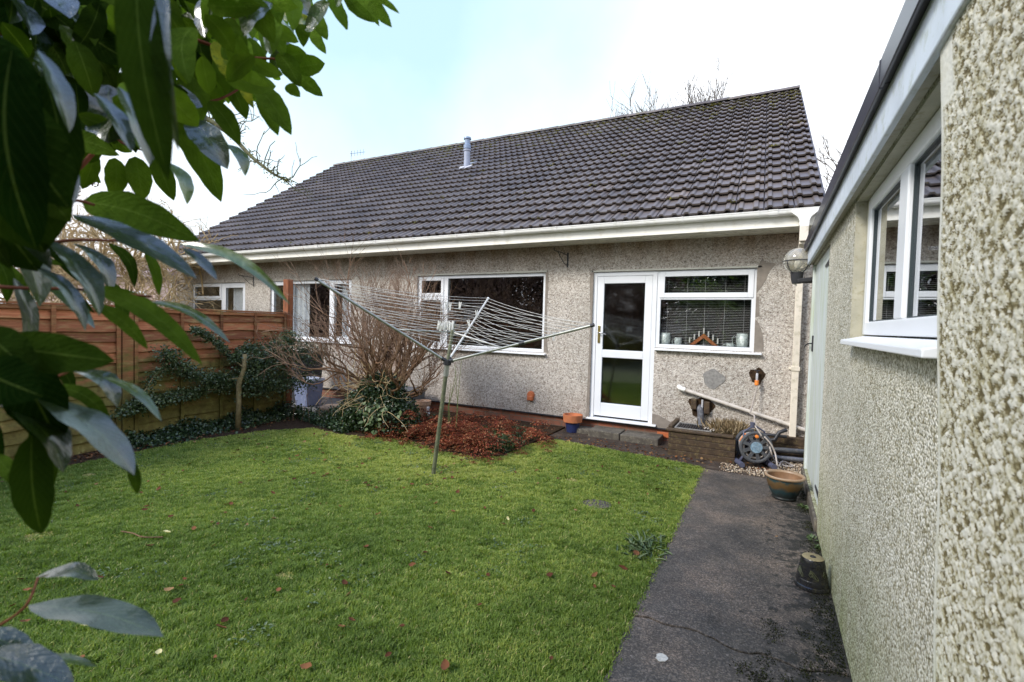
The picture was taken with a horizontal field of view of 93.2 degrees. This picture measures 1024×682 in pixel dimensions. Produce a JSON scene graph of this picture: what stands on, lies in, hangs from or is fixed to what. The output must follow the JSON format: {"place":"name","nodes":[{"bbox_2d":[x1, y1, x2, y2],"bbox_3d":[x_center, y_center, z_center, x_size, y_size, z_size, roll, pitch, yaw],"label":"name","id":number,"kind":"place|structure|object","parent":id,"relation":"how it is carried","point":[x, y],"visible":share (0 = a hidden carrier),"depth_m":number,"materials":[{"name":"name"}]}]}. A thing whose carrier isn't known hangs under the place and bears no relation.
{"place":"outdoors","nodes":[
{"label":"outdoors","id":0,"kind":"place"},
{"bbox_2d":[0,410,564,478],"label":"flower bed soil","id":1,"kind":"structure","parent":0,"point":[291,424],"depth_m":6.54,"materials":[{"name":"brown soil"}]},
{"bbox_2d":[0,279,292,459],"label":"panel fence","id":2,"kind":"object","parent":1,"relation":"on","point":[133,359],"visible":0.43,"depth_m":5.86,"materials":[{"name":"brown wood"}]},
{"bbox_2d":[122,400,303,449],"bbox_3d":[-3.725,1.082,6.525,0.697,0.304,2.524,2,2,23],"label":"ivy","id":3,"kind":"object","parent":1,"relation":"on","point":[174,434],"visible":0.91,"depth_m":6.24,"materials":[{"name":"green plant"}]},
{"bbox_2d":[110,324,336,429],"bbox_3d":[-3.675,0.484,6.606,0.797,1.415,3.102,3,2,28],"label":"cotoneaster","id":4,"kind":"object","parent":1,"relation":"on","point":[249,377],"visible":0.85,"depth_m":6.47,"materials":[{"name":"green plant"}]},
{"bbox_2d":[288,379,349,421],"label":"dead stems","id":5,"kind":"object","parent":1,"relation":"on","point":[319,406],"visible":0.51,"depth_m":6.99,"materials":[{"name":"brown plant"}]},
{"bbox_2d":[287,403,360,434],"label":"ground ivy","id":6,"kind":"object","parent":1,"relation":"on","point":[317,419],"visible":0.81,"depth_m":6.92,"materials":[{"name":"green plant"}]},
{"bbox_2d":[248,218,497,429],"bbox_3d":[-1.947,-0.255,6.800,3.017,2.924,3.556,0,2,-37],"label":"bare shrub","id":7,"kind":"object","parent":1,"relation":"on","point":[387,355],"visible":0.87,"depth_m":6.57,"materials":[{"name":"brown plant"}]},
{"bbox_2d":[321,368,425,439],"bbox_3d":[-1.891,0.828,6.713,1.772,0.891,0.772,3,2,28],"label":"ivy","id":8,"kind":"object","parent":1,"relation":"on","point":[394,409],"visible":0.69,"depth_m":6.47,"materials":[{"name":"green plant"}]},
{"bbox_2d":[355,402,401,434],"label":"bramble","id":9,"kind":"object","parent":8,"relation":"on","point":[384,409],"visible":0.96,"depth_m":6.23,"materials":[{"name":"green plant"}]},
{"bbox_2d":[359,409,454,442],"bbox_3d":[-1.321,1.086,6.337,1.294,0.378,0.924,1,2,-25],"label":"bracken","id":10,"kind":"object","parent":1,"relation":"on","point":[414,431],"visible":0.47,"depth_m":6.21,"materials":[{"name":"red plant"}]},
{"bbox_2d":[415,399,430,414],"bbox_3d":[-1.415,1.078,7.695,0.260,0.272,0.260,3,2,28],"label":"plant pot","id":11,"kind":"object","parent":1,"relation":"on","point":[424,403],"visible":0.7,"depth_m":7.60,"materials":[{"name":"ceramic"}]},
{"bbox_2d":[400,415,478,455],"bbox_3d":[-0.747,1.131,6.127,1.034,0.335,1.242,3,2,28],"label":"bracken","id":12,"kind":"object","parent":1,"relation":"on","point":[446,425],"visible":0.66,"depth_m":5.91,"materials":[{"name":"red plant"}]},
{"bbox_2d":[418,407,467,437],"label":"bracken","id":13,"kind":"object","parent":1,"relation":"on","point":[435,409],"visible":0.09,"depth_m":6.92,"materials":[{"name":"red plant"}]},
{"bbox_2d":[448,360,461,432],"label":"canes","id":14,"kind":"object","parent":1,"relation":"on","point":[450,398],"visible":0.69,"depth_m":6.11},
{"bbox_2d":[429,411,506,444],"bbox_3d":[-0.579,1.099,6.642,1.184,0.371,1.276,1,2,-14],"label":"bracken","id":15,"kind":"object","parent":1,"relation":"on","point":[469,418],"visible":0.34,"depth_m":6.51,"materials":[{"name":"red plant"}]},
{"bbox_2d":[418,414,539,453],"bbox_3d":[-0.710,1.174,6.528,2.171,0.273,1.320,3,2,28],"label":"periwinkle","id":16,"kind":"object","parent":1,"relation":"on","point":[508,446],"visible":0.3,"depth_m":5.87,"materials":[{"name":"brown plant"}]},
{"bbox_2d":[440,422,527,463],"bbox_3d":[-0.447,1.122,5.790,0.852,0.386,1.223,0,3,-43],"label":"bracken","id":17,"kind":"object","parent":1,"relation":"on","point":[470,436],"visible":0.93,"depth_m":5.58,"materials":[{"name":"red plant"}]},
{"bbox_2d":[482,414,556,454],"bbox_3d":[0.079,1.135,6.163,1.084,0.363,1.098,3,2,28],"label":"bracken","id":18,"kind":"object","parent":1,"relation":"on","point":[527,433],"visible":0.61,"depth_m":6.10,"materials":[{"name":"red plant"}]},
{"bbox_2d":[293,396,348,410],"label":"patio","id":19,"kind":"structure","parent":0,"point":[329,401],"depth_m":9.02,"materials":[{"name":"grey concrete"}]},
{"bbox_2d":[292,352,322,402],"bbox_3d":[-3.908,0.658,8.983,0.576,0.911,0.592,3,2,28],"label":"wheelie bin","id":20,"kind":"object","parent":19,"relation":"on","point":[310,372],"visible":0.03,"depth_m":8.84,"materials":[{"name":"black plastic"}]},
{"bbox_2d":[294,376,324,406],"bbox_3d":[-3.589,0.892,8.536,0.408,0.491,0.385,3,2,28],"label":"storage box","id":21,"kind":"object","parent":19,"relation":"on","point":[313,396],"visible":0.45,"depth_m":8.42,"materials":[{"name":"grey plastic"}]},
{"bbox_2d":[317,404,360,413],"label":"stone slab","id":22,"kind":"structure","parent":19,"relation":"on","point":[324,407],"depth_m":7.79,"materials":[{"name":"stone"}]},
{"bbox_2d":[401,386,426,410],"bbox_3d":[-1.760,0.992,8.215,0.510,0.391,0.370,3,2,28],"label":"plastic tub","id":23,"kind":"object","parent":19,"relation":"on","point":[410,388],"visible":0.16,"depth_m":8.10,"materials":[{"name":"grey plastic"}]},
{"bbox_2d":[0,427,704,681],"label":"lawn","id":24,"kind":"structure","parent":0,"point":[399,621],"depth_m":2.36,"materials":[{"name":"plant"}]},
{"bbox_2d":[121,531,162,537],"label":"fallen twig","id":25,"kind":"object","parent":24,"relation":"on","point":[143,536],"visible":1,"depth_m":3.26,"materials":[{"name":"brown wood"}]},
{"bbox_2d":[0,0,399,681],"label":"laurel bush","id":26,"kind":"object","parent":24,"relation":"on","point":[86,86],"visible":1,"depth_m":0.60,"materials":[{"name":"green plant"}]},
{"bbox_2d":[221,617,228,621],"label":"fallen leaf","id":27,"kind":"object","parent":24,"relation":"on","point":[223,619],"visible":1,"depth_m":2.38,"materials":[{"name":"brown plant"}]},
{"bbox_2d":[206,103,319,200],"bbox_3d":[-3.230,-0.336,3.054,4.118,3.386,0.468,2,2,2],"label":"bare fruit tree","id":28,"kind":"object","parent":24,"relation":"on","point":[241,145],"visible":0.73,"depth_m":2.92,"materials":[{"name":"brown plant"}]},
{"bbox_2d":[300,662,311,668],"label":"fallen leaf","id":29,"kind":"object","parent":24,"relation":"on","point":[305,665],"visible":1,"depth_m":2.07,"materials":[{"name":"brown plant"}]},
{"bbox_2d":[25,431,685,645],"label":"lawn weeds","id":30,"kind":"object","parent":24,"relation":"on","point":[335,588],"visible":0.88,"depth_m":3.27,"materials":[{"name":"green plant"}]},
{"bbox_2d":[440,659,448,669],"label":"fallen leaf","id":31,"kind":"object","parent":24,"relation":"on","point":[444,665],"visible":1,"depth_m":2.10,"materials":[{"name":"brown plant"}]},
{"bbox_2d":[314,277,594,475],"bbox_3d":[-0.265,0.430,4.455,2.002,1.912,2.244,3,3,40],"label":"rotary washing line","id":32,"kind":"object","parent":24,"relation":"on","point":[448,360],"visible":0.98,"depth_m":4.48,"materials":[{"name":"metal"}]},
{"bbox_2d":[583,499,611,508],"bbox_3d":[0.728,1.397,4.130,0.260,0.018,0.195,3,2,28],"label":"stepping stone","id":33,"kind":"object","parent":24,"relation":"on","point":[604,505],"visible":0.59,"depth_m":4.13,"materials":[{"name":"stone"}]},
{"bbox_2d":[616,529,672,562],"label":"weed","id":34,"kind":"object","parent":24,"relation":"on","point":[640,545],"visible":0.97,"depth_m":3.31,"materials":[{"name":"green plant"}]},
{"bbox_2d":[0,0,904,300],"label":"sky","id":35,"kind":"structure","parent":0,"point":[444,72],"materials":[{"name":"white"}]},
{"bbox_2d":[474,393,518,423],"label":"dead stems","id":36,"kind":"object","parent":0,"point":[492,413],"visible":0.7,"depth_m":6.86,"materials":[{"name":"red plant"}]},
{"bbox_2d":[544,428,801,477],"bbox_3d":[1.959,1.395,5.990,3.220,0.043,1.152,3,2,28],"label":"paved apron","id":37,"kind":"object","parent":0,"point":[562,434],"visible":0.21,"depth_m":6.04,"materials":[{"name":"grey concrete"}]},
{"bbox_2d":[0,415,791,481],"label":"leaf litter","id":38,"kind":"object","parent":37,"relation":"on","point":[419,443],"visible":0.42,"depth_m":5.79,"materials":[{"name":"brown plant"}]},
{"bbox_2d":[563,413,582,432],"bbox_3d":[0.875,1.183,6.983,0.284,0.252,0.284,3,2,28],"label":"plant pot","id":39,"kind":"object","parent":37,"relation":"on","point":[572,421],"visible":1,"depth_m":6.90,"materials":[{"name":"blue ceramic"}]},
{"bbox_2d":[576,425,662,445],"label":"step","id":40,"kind":"structure","parent":37,"relation":"on","point":[646,438],"depth_m":6.57,"materials":[{"name":"concrete"}]},
{"bbox_2d":[666,418,736,463],"bbox_3d":[2.363,1.216,6.000,0.770,0.350,0.712,3,2,28],"label":"raised planter","id":41,"kind":"object","parent":37,"relation":"on","point":[692,440],"visible":0.94,"depth_m":5.72,"materials":[{"name":"brown wood"}]},
{"bbox_2d":[734,422,776,468],"bbox_3d":[2.741,1.168,5.514,0.388,0.497,0.449,2,2,10],"label":"hose reel","id":42,"kind":"object","parent":37,"relation":"on","point":[757,448],"visible":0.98,"depth_m":5.40,"materials":[{"name":"grey plastic"}]},
{"bbox_2d":[764,436,792,466],"bbox_3d":[2.992,1.231,5.411,0.233,0.354,0.523,3,3,45],"label":"garden hose","id":43,"kind":"object","parent":42,"relation":"hanging from","point":[777,462],"visible":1,"depth_m":5.33,"materials":[{"name":"grey rubber"}]},
{"bbox_2d":[740,432,804,457],"bbox_3d":[3.206,1.276,5.865,0.830,0.280,0.120,3,2,28],"label":"timber edging","id":44,"kind":"object","parent":37,"relation":"on","point":[796,442],"visible":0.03,"depth_m":5.75,"materials":[{"name":"brown wood"}]},
{"bbox_2d":[766,428,803,461],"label":"drain pipes","id":45,"kind":"object","parent":37,"relation":"on","point":[787,450],"visible":0.52,"depth_m":5.65,"materials":[{"name":"black plastic"}]},
{"bbox_2d":[697,415,755,437],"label":"dry grass","id":46,"kind":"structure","parent":0,"point":[726,426],"depth_m":5.81,"materials":[{"name":"beige plant"}]},
{"bbox_2d":[603,468,851,681],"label":"path","id":47,"kind":"structure","parent":0,"point":[721,585],"depth_m":2.70,"materials":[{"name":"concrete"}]},
{"bbox_2d":[655,653,667,661],"bbox_3d":[0.688,1.454,2.222,0.052,0.002,0.062,3,2,28],"label":"lichen spot","id":48,"kind":"object","parent":47,"relation":"on","point":[660,657],"visible":1,"depth_m":2.22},
{"bbox_2d":[764,469,805,501],"bbox_3d":[2.474,1.319,4.397,0.333,0.219,0.333,3,2,28],"label":"plant pot","id":49,"kind":"object","parent":47,"relation":"on","point":[785,485],"visible":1,"depth_m":4.32,"materials":[{"name":"ceramic"}]},
{"bbox_2d":[729,487,848,681],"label":"moss","id":50,"kind":"object","parent":47,"relation":"on","point":[821,643],"visible":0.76,"depth_m":2.34,"materials":[{"name":"green plant"}]},
{"bbox_2d":[797,503,808,508],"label":"weed","id":51,"kind":"object","parent":47,"relation":"on","point":[804,506],"visible":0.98,"depth_m":4.19,"materials":[{"name":"green plant"}]},
{"bbox_2d":[794,552,829,594],"bbox_3d":[1.788,1.371,2.883,0.185,0.181,0.185,3,2,28],"label":"plant pot","id":52,"kind":"object","parent":47,"relation":"on","point":[811,575],"visible":1,"depth_m":2.83,"materials":[{"name":"black ceramic"}]},
{"bbox_2d":[806,533,818,540],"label":"weed","id":53,"kind":"object","parent":47,"relation":"on","point":[810,536],"visible":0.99,"depth_m":3.55,"materials":[{"name":"green plant"}]},
{"bbox_2d":[719,459,802,476],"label":"gravel","id":54,"kind":"structure","parent":0,"point":[741,470],"depth_m":5.36,"materials":[{"name":"beige gravel"}]},
{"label":"ground","id":55,"kind":"structure","parent":0,"visible":0},
{"bbox_2d":[10,258,176,309],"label":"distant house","id":56,"kind":"structure","parent":55,"relation":"on","point":[147,285],"depth_m":24.01,"materials":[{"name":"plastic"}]},
{"bbox_2d":[0,186,237,309],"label":"bare hedge tree","id":57,"kind":"object","parent":55,"relation":"on","point":[92,232],"visible":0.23,"depth_m":10.23,"materials":[{"name":"beige plant"}]},
{"bbox_2d":[159,85,824,454],"bbox_3d":[-0.025,-2.292,13.258,13.640,6.824,11.110,3,2,28],"label":"bungalow","id":58,"kind":"object","parent":55,"relation":"on","point":[633,214],"visible":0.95,"depth_m":7.82,"materials":[{"name":"pebbledash render"},{"name":"tile"},{"name":"upvc"}]},
{"bbox_2d":[193,282,244,311],"bbox_3d":[-6.836,-0.778,11.323,2.080,1.144,0.077,3,2,28],"label":"window","id":59,"kind":"structure","parent":58,"relation":"in","point":[224,287],"depth_m":11.22,"materials":[{"name":"plastic"}]},
{"bbox_2d":[233,288,242,310],"bbox_3d":[-6.223,-0.730,11.083,0.500,1.000,0.047,3,2,28],"label":"net curtain","id":60,"kind":"object","parent":58,"relation":"hanging from","point":[238,299],"visible":0.25,"depth_m":11.09,"materials":[{"name":"white fabric"}]},
{"bbox_2d":[295,284,309,335],"bbox_3d":[-4.377,-0.633,10.108,0.460,1.130,0.047,3,2,28],"label":"net curtain","id":61,"kind":"object","parent":58,"relation":"hanging from","point":[301,308],"visible":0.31,"depth_m":10.10,"materials":[{"name":"white fabric"}]},
{"bbox_2d":[271,280,351,343],"bbox_3d":[-4.130,-0.609,9.850,2.500,1.238,0.155,3,2,28],"label":"window","id":62,"kind":"structure","parent":58,"relation":"in","point":[279,283],"depth_m":9.68,"materials":[{"name":"plastic"}]},
{"bbox_2d":[342,284,348,335],"bbox_3d":[-3.207,-0.581,9.490,0.330,1.130,0.047,3,2,28],"label":"net curtain","id":63,"kind":"object","parent":58,"relation":"hanging from","point":[344,308],"visible":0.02,"depth_m":9.52,"materials":[{"name":"white fabric"}]},
{"bbox_2d":[413,273,545,354],"bbox_3d":[-0.586,-0.462,7.978,2.560,1.258,0.155,3,2,28],"label":"window","id":64,"kind":"structure","parent":58,"relation":"in","point":[445,280],"depth_m":8.03,"materials":[{"name":"plastic"}]},
{"bbox_2d":[527,391,534,400],"bbox_3d":[0.284,0.847,7.487,0.124,0.147,0.055,3,2,28],"label":"vent cover","id":65,"kind":"object","parent":58,"relation":"attached to","point":[530,395],"visible":1,"depth_m":7.46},
{"bbox_2d":[554,247,568,267],"bbox_3d":[0.714,-1.223,7.090,0.313,0.264,0.025,0,3,-40],"label":"basket bracket","id":66,"kind":"object","parent":58,"relation":"attached to","point":[567,254],"visible":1,"depth_m":7.16,"materials":[{"name":"black metal"}]},
{"bbox_2d":[586,275,655,426],"bbox_3d":[1.575,0.117,6.849,0.993,2.067,0.150,3,2,28],"label":"door","id":67,"kind":"structure","parent":58,"relation":"in","point":[601,408],"depth_m":6.86,"materials":[{"name":"plastic"}]},
{"bbox_2d":[660,333,670,343],"bbox_3d":[2.102,-0.025,6.678,0.165,0.180,0.139,1,2,-8],"label":"jar","id":68,"kind":"object","parent":58,"relation":"on","point":[665,338],"visible":0.73,"depth_m":6.62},
{"bbox_2d":[672,337,681,344],"bbox_3d":[2.254,0.012,6.600,0.120,0.120,0.100,1,2,-6],"label":"mug","id":69,"kind":"object","parent":58,"relation":"on","point":[677,340],"visible":0.81,"depth_m":6.57,"materials":[{"name":"white ceramic"}]},
{"bbox_2d":[691,398,709,423],"bbox_3d":[2.466,0.927,6.336,0.224,0.330,0.136,4,3,53],"label":"gully pipe","id":70,"kind":"object","parent":58,"relation":"attached to","point":[701,412],"visible":0.96,"depth_m":6.28,"materials":[{"name":"grey plastic"}]},
{"bbox_2d":[689,328,718,345],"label":"candle arch","id":71,"kind":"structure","parent":58,"relation":"attached to","point":[705,337],"depth_m":6.43,"materials":[{"name":"brown wood"}]},
{"bbox_2d":[662,276,750,345],"bbox_3d":[2.573,-0.417,6.453,1.090,0.994,0.027,3,2,28],"label":"venetian blind","id":72,"kind":"object","parent":58,"relation":"hanging from","point":[704,313],"visible":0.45,"depth_m":6.45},
{"bbox_2d":[654,268,761,354],"bbox_3d":[2.549,-0.391,6.317,1.303,1.081,0.160,3,2,28],"label":"window","id":73,"kind":"structure","parent":58,"relation":"in","point":[751,273],"depth_m":6.31,"materials":[{"name":"plastic"}]},
{"bbox_2d":[732,333,748,346],"bbox_3d":[2.950,0.003,6.229,0.176,0.200,0.149,1,2,-8],"label":"jug","id":74,"kind":"object","parent":58,"relation":"on","point":[742,339],"visible":0.87,"depth_m":6.17,"materials":[{"name":"white ceramic"}]},
{"bbox_2d":[677,385,804,431],"bbox_3d":[2.934,0.860,6.079,1.675,0.492,0.105,3,2,28],"label":"waste pipe","id":75,"kind":"object","parent":58,"relation":"attached to","point":[743,409],"visible":0.92,"depth_m":6.08,"materials":[{"name":"white plastic"}]},
{"bbox_2d":[754,370,759,384],"bbox_3d":[3.033,0.451,5.993,0.060,0.185,0.110,3,2,28],"label":"outdoor tap","id":76,"kind":"object","parent":58,"relation":"attached to","point":[756,382],"visible":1,"depth_m":5.96,"materials":[{"name":"orange metal"}]},
{"bbox_2d":[749,385,761,436],"bbox_3d":[2.848,0.797,5.667,0.093,0.494,0.716,2,2,21],"label":"garden hose","id":77,"kind":"object","parent":76,"relation":"hanging from","point":[751,410],"visible":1,"depth_m":5.87,"materials":[{"name":"white rubber"}]},
{"bbox_2d":[602,48,738,116],"bbox_3d":[7.446,-5.987,23.125,8.906,13.819,8.621,3,2,28],"label":"bare tree","id":78,"kind":"object","parent":55,"relation":"on","point":[694,100],"visible":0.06,"depth_m":20.95,"materials":[{"name":"brown plant"}]},
{"bbox_2d":[814,123,841,190],"bbox_3d":[11.388,-3.046,15.947,3.824,8.635,3.294,3,2,28],"label":"bare tree","id":79,"kind":"object","parent":55,"relation":"on","point":[831,159],"visible":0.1,"depth_m":16.57,"materials":[{"name":"brown plant"}]},
{"bbox_2d":[801,0,1023,681],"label":"garage","id":80,"kind":"structure","parent":55,"relation":"on","point":[912,469],"depth_m":1.31,"materials":[{"name":"stone"}]},
{"bbox_2d":[782,248,812,286],"bbox_3d":[3.008,-0.777,5.103,0.287,0.408,0.287,1,2,-12],"label":"globe lamp","id":81,"kind":"object","parent":80,"relation":"attached to","point":[795,262],"visible":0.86,"depth_m":5.03,"materials":[{"name":"white glass"}]},
{"bbox_2d":[804,247,829,505],"bbox_3d":[2.715,0.281,4.340,0.102,2.080,1.525,3,2,28],"label":"door","id":82,"kind":"structure","parent":80,"relation":"in","point":[822,268],"depth_m":4.30,"materials":[{"name":"paint"}]},
{"bbox_2d":[840,107,940,358],"bbox_3d":[1.381,-0.339,1.701,0.165,0.745,1.810,3,2,28],"label":"window","id":83,"kind":"structure","parent":80,"relation":"in","point":[901,275],"depth_m":1.76,"materials":[{"name":"plastic"}]}
]}

